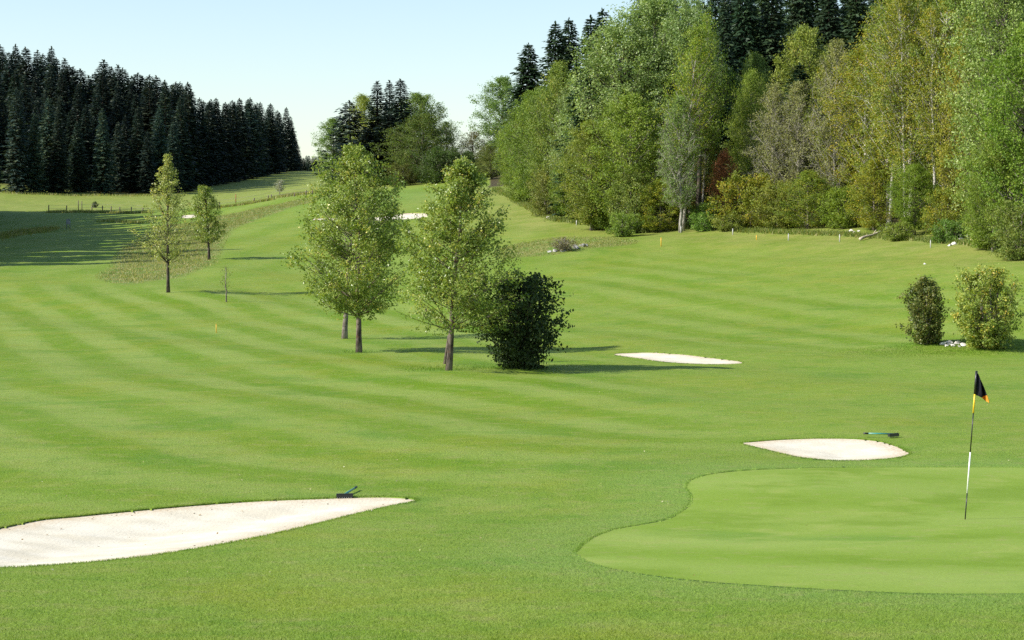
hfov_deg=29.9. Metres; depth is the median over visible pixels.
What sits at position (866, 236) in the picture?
fallen log
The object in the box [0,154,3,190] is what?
spruce tree
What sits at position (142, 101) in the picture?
spruce tree
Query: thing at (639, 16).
fir tree
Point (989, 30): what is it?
fir tree
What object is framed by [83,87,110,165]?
spruce tree
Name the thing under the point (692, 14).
poplar tree
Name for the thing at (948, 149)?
broadleaf tree
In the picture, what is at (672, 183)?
twiggy tree
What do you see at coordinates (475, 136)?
broadleaf tree
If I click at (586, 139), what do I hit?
broadleaf tree
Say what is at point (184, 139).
spruce tree
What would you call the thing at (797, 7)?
fir tree
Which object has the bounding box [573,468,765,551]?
collar grass
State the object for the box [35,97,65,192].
spruce tree
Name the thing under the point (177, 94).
spruce tree
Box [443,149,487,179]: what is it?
bush
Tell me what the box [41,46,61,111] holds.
spruce tree
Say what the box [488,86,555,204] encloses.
broadleaf tree
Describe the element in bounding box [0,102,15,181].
spruce tree
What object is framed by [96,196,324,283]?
tall rough grass
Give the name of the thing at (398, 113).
conifer tree
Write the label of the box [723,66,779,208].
broadleaf tree
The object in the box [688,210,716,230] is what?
bush
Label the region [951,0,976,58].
fir tree
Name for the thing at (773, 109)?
twiggy tree
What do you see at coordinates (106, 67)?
spruce tree
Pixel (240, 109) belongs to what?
spruce tree
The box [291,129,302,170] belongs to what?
spruce tree
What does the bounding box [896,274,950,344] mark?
bush
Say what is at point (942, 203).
bush
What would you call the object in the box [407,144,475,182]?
bush
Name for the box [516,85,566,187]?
broadleaf tree
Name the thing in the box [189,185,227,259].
broadleaf tree
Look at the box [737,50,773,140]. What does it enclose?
broadleaf tree
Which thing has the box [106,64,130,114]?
spruce tree
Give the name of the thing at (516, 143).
broadleaf tree
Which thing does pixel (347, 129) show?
conifer tree
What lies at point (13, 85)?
spruce tree
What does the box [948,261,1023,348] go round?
bush
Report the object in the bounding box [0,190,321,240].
dry grass bank
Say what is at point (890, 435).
bunker rake
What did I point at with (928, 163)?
aspen tree
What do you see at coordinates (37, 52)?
spruce tree
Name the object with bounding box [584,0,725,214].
poplar tree
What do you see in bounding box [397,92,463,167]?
broadleaf tree
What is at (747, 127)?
broadleaf tree
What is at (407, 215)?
sand bunker
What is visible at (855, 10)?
fir tree
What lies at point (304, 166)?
spruce tree
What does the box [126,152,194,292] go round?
poplar tree
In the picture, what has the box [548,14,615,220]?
fir tree
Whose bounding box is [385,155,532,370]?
aspen tree
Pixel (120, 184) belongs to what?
spruce tree
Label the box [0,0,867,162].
sky
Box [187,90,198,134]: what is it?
spruce tree
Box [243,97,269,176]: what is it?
spruce tree
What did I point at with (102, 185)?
spruce tree
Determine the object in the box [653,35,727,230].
aspen tree
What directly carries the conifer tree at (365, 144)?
on the grass ground at (150, 360)
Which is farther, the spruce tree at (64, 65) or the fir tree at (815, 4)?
the spruce tree at (64, 65)
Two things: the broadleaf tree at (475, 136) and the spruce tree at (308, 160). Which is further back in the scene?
the spruce tree at (308, 160)
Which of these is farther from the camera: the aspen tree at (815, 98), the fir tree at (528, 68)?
the fir tree at (528, 68)
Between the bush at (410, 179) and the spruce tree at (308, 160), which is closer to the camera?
the bush at (410, 179)
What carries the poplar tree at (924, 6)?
on the grass ground at (150, 360)
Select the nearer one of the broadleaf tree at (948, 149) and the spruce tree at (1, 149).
the broadleaf tree at (948, 149)
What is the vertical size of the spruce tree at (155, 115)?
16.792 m
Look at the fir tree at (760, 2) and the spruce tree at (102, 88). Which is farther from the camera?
the spruce tree at (102, 88)
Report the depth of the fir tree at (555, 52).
234.57 m
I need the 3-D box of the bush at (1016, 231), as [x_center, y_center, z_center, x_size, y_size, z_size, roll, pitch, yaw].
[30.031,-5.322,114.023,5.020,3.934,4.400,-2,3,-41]
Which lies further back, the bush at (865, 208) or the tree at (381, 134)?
the tree at (381, 134)
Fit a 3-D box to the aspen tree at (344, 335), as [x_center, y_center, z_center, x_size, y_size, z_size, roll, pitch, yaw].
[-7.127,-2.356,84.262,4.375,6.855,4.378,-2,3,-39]
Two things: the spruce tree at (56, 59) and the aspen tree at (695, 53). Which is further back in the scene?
the spruce tree at (56, 59)
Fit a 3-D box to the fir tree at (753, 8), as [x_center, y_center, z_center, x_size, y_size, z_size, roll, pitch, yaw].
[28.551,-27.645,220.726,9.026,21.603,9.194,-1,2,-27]
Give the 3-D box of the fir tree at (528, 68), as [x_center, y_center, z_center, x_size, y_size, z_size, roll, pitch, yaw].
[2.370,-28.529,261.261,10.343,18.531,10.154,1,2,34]
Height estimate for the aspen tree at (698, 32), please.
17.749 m
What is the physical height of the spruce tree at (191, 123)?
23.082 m
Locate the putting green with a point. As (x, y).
(907, 529)
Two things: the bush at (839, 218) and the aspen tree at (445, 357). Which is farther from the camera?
the bush at (839, 218)
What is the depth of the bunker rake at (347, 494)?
29.99 m
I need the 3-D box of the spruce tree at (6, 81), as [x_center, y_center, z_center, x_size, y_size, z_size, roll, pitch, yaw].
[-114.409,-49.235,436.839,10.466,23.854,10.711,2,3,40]
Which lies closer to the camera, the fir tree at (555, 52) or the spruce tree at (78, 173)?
the fir tree at (555, 52)
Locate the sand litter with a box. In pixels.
[9,504,383,559]
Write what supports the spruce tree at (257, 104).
on the grass ground at (150, 360)
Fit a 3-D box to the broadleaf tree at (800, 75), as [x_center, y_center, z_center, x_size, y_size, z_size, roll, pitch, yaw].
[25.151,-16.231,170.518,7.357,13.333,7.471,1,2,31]
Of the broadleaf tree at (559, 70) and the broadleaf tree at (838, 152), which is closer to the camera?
the broadleaf tree at (838, 152)
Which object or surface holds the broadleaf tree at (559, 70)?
on the grass ground at (150, 360)
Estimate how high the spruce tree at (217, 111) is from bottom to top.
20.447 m
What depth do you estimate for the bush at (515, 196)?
213.17 m
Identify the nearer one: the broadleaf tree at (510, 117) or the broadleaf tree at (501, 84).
the broadleaf tree at (510, 117)
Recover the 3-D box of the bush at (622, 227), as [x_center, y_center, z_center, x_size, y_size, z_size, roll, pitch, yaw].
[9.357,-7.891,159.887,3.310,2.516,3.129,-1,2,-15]
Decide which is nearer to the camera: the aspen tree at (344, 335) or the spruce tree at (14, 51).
the aspen tree at (344, 335)
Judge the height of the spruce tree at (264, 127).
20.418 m
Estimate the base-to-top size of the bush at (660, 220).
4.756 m
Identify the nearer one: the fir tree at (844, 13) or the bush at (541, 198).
the bush at (541, 198)
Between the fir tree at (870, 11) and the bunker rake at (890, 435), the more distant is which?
the fir tree at (870, 11)
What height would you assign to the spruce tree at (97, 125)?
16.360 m
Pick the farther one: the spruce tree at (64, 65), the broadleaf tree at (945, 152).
the spruce tree at (64, 65)
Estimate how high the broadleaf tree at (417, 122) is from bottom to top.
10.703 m
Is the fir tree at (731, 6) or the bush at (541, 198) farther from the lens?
the fir tree at (731, 6)
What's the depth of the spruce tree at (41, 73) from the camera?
451.89 m
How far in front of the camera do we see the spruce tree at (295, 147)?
591.98 m
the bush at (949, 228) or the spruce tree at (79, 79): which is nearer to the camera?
the bush at (949, 228)
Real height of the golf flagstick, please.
2.203 m
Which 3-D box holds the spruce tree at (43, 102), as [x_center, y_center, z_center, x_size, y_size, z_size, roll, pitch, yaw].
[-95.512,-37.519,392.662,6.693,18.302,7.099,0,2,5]
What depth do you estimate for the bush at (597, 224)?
168.82 m
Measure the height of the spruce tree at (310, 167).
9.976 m
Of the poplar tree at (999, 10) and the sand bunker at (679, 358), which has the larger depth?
the poplar tree at (999, 10)
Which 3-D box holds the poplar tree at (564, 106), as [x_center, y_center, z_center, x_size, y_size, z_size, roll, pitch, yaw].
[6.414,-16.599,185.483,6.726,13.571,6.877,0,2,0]
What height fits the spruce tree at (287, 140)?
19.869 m
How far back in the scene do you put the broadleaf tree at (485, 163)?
266.85 m
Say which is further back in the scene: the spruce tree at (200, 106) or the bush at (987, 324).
the spruce tree at (200, 106)
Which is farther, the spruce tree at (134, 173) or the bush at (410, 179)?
the spruce tree at (134, 173)
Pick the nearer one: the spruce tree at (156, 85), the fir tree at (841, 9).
the fir tree at (841, 9)
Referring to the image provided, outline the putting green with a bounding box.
[577,467,1023,593]
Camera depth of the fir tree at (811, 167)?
168.46 m
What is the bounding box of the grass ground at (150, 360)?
[0,160,1023,639]
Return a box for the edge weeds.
[489,186,1012,251]
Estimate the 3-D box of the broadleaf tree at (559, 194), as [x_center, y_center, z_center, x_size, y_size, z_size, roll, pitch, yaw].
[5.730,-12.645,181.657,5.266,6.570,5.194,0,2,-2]
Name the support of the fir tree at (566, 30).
on the grass ground at (150, 360)
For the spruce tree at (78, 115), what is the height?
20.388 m
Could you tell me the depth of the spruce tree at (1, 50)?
458.10 m
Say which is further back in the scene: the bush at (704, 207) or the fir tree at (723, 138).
the fir tree at (723, 138)
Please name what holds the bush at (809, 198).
on the grass ground at (150, 360)
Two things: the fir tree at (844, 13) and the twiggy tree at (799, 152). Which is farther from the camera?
the fir tree at (844, 13)
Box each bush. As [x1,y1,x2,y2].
[384,163,419,185]
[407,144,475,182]
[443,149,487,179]
[466,270,574,369]
[500,165,531,201]
[523,166,560,215]
[549,236,575,250]
[576,162,622,229]
[602,169,653,232]
[604,212,644,236]
[626,178,692,231]
[686,202,726,225]
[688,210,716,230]
[700,170,787,227]
[708,212,750,230]
[746,180,804,227]
[767,169,842,228]
[812,184,872,227]
[838,157,902,229]
[876,221,917,240]
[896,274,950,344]
[918,185,970,236]
[924,218,968,242]
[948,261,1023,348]
[959,193,1012,248]
[979,199,1023,259]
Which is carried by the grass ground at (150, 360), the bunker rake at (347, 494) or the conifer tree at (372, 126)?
the conifer tree at (372, 126)
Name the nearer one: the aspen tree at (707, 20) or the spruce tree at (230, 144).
the aspen tree at (707, 20)
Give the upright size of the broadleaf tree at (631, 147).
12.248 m
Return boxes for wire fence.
[48,204,142,211]
[198,188,312,210]
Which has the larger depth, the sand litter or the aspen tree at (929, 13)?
the aspen tree at (929, 13)
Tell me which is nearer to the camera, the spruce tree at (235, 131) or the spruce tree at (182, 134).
the spruce tree at (182, 134)
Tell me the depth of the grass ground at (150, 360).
49.59 m
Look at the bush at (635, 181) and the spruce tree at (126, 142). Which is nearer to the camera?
the bush at (635, 181)
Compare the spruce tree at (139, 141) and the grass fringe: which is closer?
the grass fringe
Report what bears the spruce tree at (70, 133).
on the grass ground at (150, 360)
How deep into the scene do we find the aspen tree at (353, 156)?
74.37 m
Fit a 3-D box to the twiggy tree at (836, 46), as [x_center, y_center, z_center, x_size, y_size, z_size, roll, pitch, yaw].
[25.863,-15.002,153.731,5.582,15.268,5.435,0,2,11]
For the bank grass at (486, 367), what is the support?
on the grass ground at (150, 360)
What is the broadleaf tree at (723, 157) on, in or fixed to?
on the grass ground at (150, 360)
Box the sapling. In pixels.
[220,266,232,301]
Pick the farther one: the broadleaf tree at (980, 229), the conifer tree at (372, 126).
the conifer tree at (372, 126)
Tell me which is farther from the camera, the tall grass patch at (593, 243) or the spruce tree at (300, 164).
the spruce tree at (300, 164)
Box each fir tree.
[492,43,545,174]
[535,20,574,95]
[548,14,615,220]
[556,18,582,81]
[591,8,619,109]
[623,0,658,91]
[644,0,686,110]
[654,93,702,213]
[687,2,717,72]
[695,85,744,210]
[705,0,723,36]
[710,0,745,176]
[714,0,741,58]
[726,0,768,100]
[740,0,761,38]
[752,0,790,69]
[754,0,790,99]
[779,0,792,68]
[779,0,818,98]
[789,0,843,50]
[793,99,827,208]
[809,0,843,132]
[836,0,847,36]
[838,0,865,48]
[838,0,875,109]
[864,0,905,46]
[867,0,887,70]
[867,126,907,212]
[896,147,938,217]
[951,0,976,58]
[976,0,1014,79]
[980,0,1004,71]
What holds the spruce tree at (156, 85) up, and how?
on the grass ground at (150, 360)
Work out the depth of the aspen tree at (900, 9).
140.45 m
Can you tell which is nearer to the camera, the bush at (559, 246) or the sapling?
the sapling
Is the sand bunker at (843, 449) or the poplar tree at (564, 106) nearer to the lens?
the sand bunker at (843, 449)
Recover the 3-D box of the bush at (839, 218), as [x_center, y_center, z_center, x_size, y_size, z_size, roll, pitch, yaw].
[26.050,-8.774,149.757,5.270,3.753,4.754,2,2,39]
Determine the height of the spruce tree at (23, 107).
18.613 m
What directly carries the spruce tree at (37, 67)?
on the grass ground at (150, 360)
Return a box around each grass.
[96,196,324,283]
[335,338,1023,371]
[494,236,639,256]
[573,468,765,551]
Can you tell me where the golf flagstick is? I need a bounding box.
[965,371,988,518]
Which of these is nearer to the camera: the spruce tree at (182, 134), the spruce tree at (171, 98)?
the spruce tree at (182, 134)
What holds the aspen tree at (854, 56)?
on the grass ground at (150, 360)
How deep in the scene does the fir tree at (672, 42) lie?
218.50 m
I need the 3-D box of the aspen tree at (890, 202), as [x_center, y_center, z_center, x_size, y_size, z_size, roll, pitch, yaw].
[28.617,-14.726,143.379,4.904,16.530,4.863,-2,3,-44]
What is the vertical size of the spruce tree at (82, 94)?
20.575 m
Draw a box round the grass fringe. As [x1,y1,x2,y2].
[0,352,911,567]
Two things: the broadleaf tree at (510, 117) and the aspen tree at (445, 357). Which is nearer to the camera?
the aspen tree at (445, 357)
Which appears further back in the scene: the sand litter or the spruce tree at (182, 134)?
the spruce tree at (182, 134)
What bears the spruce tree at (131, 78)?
on the grass ground at (150, 360)
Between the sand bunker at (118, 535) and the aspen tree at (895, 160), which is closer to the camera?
the sand bunker at (118, 535)
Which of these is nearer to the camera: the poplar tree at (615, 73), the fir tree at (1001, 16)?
the poplar tree at (615, 73)
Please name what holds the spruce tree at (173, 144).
on the grass ground at (150, 360)
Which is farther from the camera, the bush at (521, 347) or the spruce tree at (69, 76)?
the spruce tree at (69, 76)
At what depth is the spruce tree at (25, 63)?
442.95 m
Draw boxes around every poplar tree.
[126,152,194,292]
[544,80,586,200]
[553,15,676,206]
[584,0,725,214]
[646,0,733,216]
[864,0,960,194]
[933,0,1023,219]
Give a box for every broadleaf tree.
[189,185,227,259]
[310,117,352,182]
[328,92,381,155]
[368,111,474,182]
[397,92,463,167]
[426,120,467,155]
[451,131,492,160]
[465,75,517,164]
[471,144,501,178]
[487,120,524,186]
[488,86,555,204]
[492,110,521,172]
[504,102,548,180]
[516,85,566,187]
[519,58,577,201]
[541,118,625,230]
[546,154,582,214]
[575,92,678,219]
[680,72,720,213]
[701,148,741,215]
[707,70,754,197]
[719,81,787,187]
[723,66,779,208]
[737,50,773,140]
[764,22,836,131]
[768,62,822,209]
[804,97,862,208]
[821,78,875,195]
[883,162,942,233]
[905,57,982,216]
[922,12,999,219]
[953,21,1023,236]
[956,136,1023,251]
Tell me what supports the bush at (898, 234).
on the grass ground at (150, 360)
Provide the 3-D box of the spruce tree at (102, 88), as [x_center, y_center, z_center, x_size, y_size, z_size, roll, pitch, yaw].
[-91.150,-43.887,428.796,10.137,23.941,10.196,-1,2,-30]
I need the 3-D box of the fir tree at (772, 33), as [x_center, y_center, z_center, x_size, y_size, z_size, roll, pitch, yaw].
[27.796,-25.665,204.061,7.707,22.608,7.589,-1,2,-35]
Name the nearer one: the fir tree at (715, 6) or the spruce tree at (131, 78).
the fir tree at (715, 6)
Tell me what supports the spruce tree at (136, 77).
on the grass ground at (150, 360)
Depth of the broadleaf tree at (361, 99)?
333.01 m
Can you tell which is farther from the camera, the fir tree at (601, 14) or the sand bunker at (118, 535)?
the fir tree at (601, 14)
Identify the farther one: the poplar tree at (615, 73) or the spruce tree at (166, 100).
the spruce tree at (166, 100)
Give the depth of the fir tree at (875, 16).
203.64 m
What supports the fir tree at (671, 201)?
on the grass ground at (150, 360)
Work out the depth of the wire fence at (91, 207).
281.54 m
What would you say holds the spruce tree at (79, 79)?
on the grass ground at (150, 360)
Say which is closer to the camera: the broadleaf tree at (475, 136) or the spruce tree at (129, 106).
the broadleaf tree at (475, 136)
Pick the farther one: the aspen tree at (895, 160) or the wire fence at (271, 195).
the wire fence at (271, 195)
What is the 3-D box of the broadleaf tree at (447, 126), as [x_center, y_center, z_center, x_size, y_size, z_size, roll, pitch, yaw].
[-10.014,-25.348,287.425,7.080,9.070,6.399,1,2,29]
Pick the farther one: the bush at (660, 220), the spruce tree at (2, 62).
the spruce tree at (2, 62)
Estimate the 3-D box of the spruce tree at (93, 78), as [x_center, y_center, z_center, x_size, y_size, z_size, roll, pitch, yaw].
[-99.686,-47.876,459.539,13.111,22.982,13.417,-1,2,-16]
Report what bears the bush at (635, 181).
on the grass ground at (150, 360)
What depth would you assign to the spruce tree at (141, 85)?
441.79 m
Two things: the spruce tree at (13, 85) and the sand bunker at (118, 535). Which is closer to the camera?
the sand bunker at (118, 535)
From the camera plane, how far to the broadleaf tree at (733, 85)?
177.35 m
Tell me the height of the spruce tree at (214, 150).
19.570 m
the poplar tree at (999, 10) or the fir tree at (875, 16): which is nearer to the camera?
the poplar tree at (999, 10)
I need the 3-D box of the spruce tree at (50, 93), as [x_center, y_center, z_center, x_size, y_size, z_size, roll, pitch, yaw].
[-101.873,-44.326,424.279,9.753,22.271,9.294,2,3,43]
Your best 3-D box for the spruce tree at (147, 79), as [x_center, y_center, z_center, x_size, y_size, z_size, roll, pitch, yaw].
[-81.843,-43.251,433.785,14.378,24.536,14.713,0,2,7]
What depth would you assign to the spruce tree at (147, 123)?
403.23 m
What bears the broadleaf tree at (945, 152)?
on the grass ground at (150, 360)
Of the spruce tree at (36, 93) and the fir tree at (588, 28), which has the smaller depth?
the fir tree at (588, 28)
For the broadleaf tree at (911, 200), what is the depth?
137.15 m
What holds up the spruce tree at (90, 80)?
on the grass ground at (150, 360)
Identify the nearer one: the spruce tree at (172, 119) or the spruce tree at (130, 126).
the spruce tree at (172, 119)
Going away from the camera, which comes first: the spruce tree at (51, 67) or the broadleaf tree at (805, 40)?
the broadleaf tree at (805, 40)
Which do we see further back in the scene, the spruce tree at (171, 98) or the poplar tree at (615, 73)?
the spruce tree at (171, 98)
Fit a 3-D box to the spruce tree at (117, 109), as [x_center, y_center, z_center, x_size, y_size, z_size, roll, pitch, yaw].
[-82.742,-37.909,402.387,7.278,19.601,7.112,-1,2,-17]
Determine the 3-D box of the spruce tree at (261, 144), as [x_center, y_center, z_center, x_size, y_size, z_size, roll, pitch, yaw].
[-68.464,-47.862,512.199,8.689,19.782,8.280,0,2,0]
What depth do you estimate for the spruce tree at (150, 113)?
402.21 m
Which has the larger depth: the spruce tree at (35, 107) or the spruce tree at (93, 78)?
the spruce tree at (93, 78)
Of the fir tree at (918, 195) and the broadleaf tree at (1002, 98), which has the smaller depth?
the broadleaf tree at (1002, 98)
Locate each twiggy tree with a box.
[654,95,710,231]
[740,81,809,199]
[765,79,825,223]
[803,38,863,200]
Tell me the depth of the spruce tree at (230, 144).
457.21 m
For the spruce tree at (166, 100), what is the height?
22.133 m
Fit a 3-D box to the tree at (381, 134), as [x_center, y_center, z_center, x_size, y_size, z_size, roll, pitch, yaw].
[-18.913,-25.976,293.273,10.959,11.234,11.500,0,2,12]
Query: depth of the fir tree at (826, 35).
196.81 m
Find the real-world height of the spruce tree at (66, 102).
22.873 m
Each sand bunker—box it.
[0,498,413,566]
[312,213,426,220]
[614,353,741,363]
[743,439,907,459]
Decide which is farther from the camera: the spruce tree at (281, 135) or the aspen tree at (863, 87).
the spruce tree at (281, 135)
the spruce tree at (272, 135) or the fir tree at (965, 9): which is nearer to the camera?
the fir tree at (965, 9)
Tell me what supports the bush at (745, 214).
on the grass ground at (150, 360)
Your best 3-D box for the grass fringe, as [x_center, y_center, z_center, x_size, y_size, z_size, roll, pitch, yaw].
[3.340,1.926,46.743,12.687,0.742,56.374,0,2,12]
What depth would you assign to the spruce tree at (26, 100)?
398.94 m
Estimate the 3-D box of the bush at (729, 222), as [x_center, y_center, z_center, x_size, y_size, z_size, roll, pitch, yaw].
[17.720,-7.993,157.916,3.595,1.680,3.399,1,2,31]
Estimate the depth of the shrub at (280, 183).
294.93 m
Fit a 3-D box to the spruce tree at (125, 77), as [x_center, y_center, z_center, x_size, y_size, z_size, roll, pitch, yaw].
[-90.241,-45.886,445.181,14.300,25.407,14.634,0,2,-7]
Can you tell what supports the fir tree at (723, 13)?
on the grass ground at (150, 360)
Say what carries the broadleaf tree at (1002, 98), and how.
on the grass ground at (150, 360)
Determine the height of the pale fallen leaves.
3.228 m
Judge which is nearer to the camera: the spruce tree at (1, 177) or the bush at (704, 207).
the bush at (704, 207)
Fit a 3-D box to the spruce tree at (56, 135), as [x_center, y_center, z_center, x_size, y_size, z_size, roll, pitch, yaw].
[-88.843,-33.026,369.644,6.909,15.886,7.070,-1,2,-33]
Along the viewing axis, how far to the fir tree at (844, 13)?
224.78 m
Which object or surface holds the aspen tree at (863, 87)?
on the grass ground at (150, 360)
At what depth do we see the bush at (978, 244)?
121.50 m
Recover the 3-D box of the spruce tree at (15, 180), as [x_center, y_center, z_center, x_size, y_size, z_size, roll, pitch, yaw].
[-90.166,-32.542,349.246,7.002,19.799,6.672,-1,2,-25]
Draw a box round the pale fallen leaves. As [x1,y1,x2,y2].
[37,309,1008,578]
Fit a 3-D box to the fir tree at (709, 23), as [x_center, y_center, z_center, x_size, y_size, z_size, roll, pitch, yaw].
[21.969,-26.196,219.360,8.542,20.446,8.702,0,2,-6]
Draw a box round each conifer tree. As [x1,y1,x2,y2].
[314,100,373,186]
[339,128,387,185]
[359,81,391,155]
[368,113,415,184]
[373,80,396,130]
[382,78,426,181]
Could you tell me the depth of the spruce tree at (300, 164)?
610.12 m
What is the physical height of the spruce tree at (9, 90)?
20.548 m
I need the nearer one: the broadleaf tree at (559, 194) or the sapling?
the sapling
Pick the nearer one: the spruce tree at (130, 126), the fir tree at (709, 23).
the fir tree at (709, 23)
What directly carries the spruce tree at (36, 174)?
on the grass ground at (150, 360)
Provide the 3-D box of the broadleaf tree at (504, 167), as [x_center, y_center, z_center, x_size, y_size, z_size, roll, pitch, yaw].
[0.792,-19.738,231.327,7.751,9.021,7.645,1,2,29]
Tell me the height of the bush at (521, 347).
3.588 m
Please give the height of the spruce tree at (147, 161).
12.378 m
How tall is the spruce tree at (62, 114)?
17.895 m
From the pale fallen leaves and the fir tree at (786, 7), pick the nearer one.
the pale fallen leaves
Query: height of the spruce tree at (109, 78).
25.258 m
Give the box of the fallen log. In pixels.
[859,230,882,239]
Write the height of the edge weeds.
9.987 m
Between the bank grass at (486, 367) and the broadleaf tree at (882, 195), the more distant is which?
the broadleaf tree at (882, 195)
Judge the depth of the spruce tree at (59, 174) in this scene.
354.58 m
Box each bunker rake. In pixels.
[336,486,357,498]
[863,432,898,437]
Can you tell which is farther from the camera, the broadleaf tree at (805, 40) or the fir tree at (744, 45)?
the fir tree at (744, 45)
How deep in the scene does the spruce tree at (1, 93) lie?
427.27 m
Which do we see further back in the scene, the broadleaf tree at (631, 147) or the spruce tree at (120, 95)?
the spruce tree at (120, 95)
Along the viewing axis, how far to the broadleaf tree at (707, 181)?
165.33 m
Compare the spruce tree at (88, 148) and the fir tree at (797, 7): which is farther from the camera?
the spruce tree at (88, 148)
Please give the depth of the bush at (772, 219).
155.11 m
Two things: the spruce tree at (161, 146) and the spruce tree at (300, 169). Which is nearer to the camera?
the spruce tree at (161, 146)
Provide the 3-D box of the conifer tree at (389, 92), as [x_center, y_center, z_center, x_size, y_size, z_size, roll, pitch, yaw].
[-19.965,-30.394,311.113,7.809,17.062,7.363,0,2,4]
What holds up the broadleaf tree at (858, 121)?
on the grass ground at (150, 360)
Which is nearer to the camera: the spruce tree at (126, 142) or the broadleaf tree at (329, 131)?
the broadleaf tree at (329, 131)
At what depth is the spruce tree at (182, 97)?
423.67 m
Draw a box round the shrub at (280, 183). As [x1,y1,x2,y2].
[272,179,285,194]
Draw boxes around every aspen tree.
[280,142,422,352]
[286,188,398,338]
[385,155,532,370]
[427,260,472,363]
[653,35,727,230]
[659,21,743,215]
[681,10,729,204]
[799,60,860,173]
[820,40,885,222]
[840,0,939,224]
[851,0,961,216]
[868,14,929,228]
[871,0,925,213]
[892,0,993,217]
[897,5,958,223]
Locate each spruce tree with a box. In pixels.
[0,47,6,66]
[0,52,10,84]
[0,52,24,108]
[0,80,6,121]
[0,87,34,192]
[0,92,30,171]
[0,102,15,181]
[0,124,7,181]
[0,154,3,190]
[2,70,29,116]
[2,71,29,151]
[4,44,21,94]
[15,47,43,108]
[19,73,34,135]
[20,97,45,174]
[24,113,49,193]
[26,76,41,132]
[28,53,48,101]
[28,57,42,92]
[31,50,42,83]
[35,92,47,120]
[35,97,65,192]
[38,70,64,127]
[40,107,64,185]
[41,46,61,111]
[45,107,73,193]
[48,57,71,105]
[51,70,73,144]
[53,97,68,172]
[60,110,80,187]
[61,58,70,88]
[63,65,75,104]
[65,121,92,192]
[67,68,95,135]
[68,84,86,150]
[68,104,98,190]
[72,82,93,132]
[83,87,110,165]
[84,75,93,99]
[85,108,118,194]
[87,59,112,109]
[89,70,111,135]
[89,72,97,96]
[89,108,115,189]
[99,66,121,113]
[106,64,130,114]
[106,82,128,151]
[107,94,127,182]
[108,123,132,192]
[110,67,129,102]
[119,115,132,188]
[122,75,139,129]
[122,81,139,131]
[123,72,144,115]
[123,93,145,158]
[123,106,148,192]
[125,115,146,190]
[128,76,145,119]
[133,74,158,120]
[136,131,158,193]
[139,85,150,117]
[140,82,157,148]
[143,106,152,139]
[144,83,186,169]
[148,75,164,109]
[148,112,169,190]
[149,107,174,192]
[164,121,187,192]
[166,81,198,151]
[166,86,178,130]
[167,95,199,191]
[167,116,183,158]
[174,87,197,133]
[175,107,195,185]
[176,81,209,187]
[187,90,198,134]
[192,97,218,185]
[202,100,225,184]
[207,98,233,183]
[217,102,243,181]
[226,100,250,180]
[233,98,258,178]
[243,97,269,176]
[249,104,269,174]
[254,103,272,172]
[255,102,274,175]
[263,103,286,173]
[268,110,288,171]
[279,107,298,170]
[287,117,301,170]
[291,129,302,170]
[296,142,303,169]
[302,158,308,170]
[306,156,310,168]
[308,158,315,170]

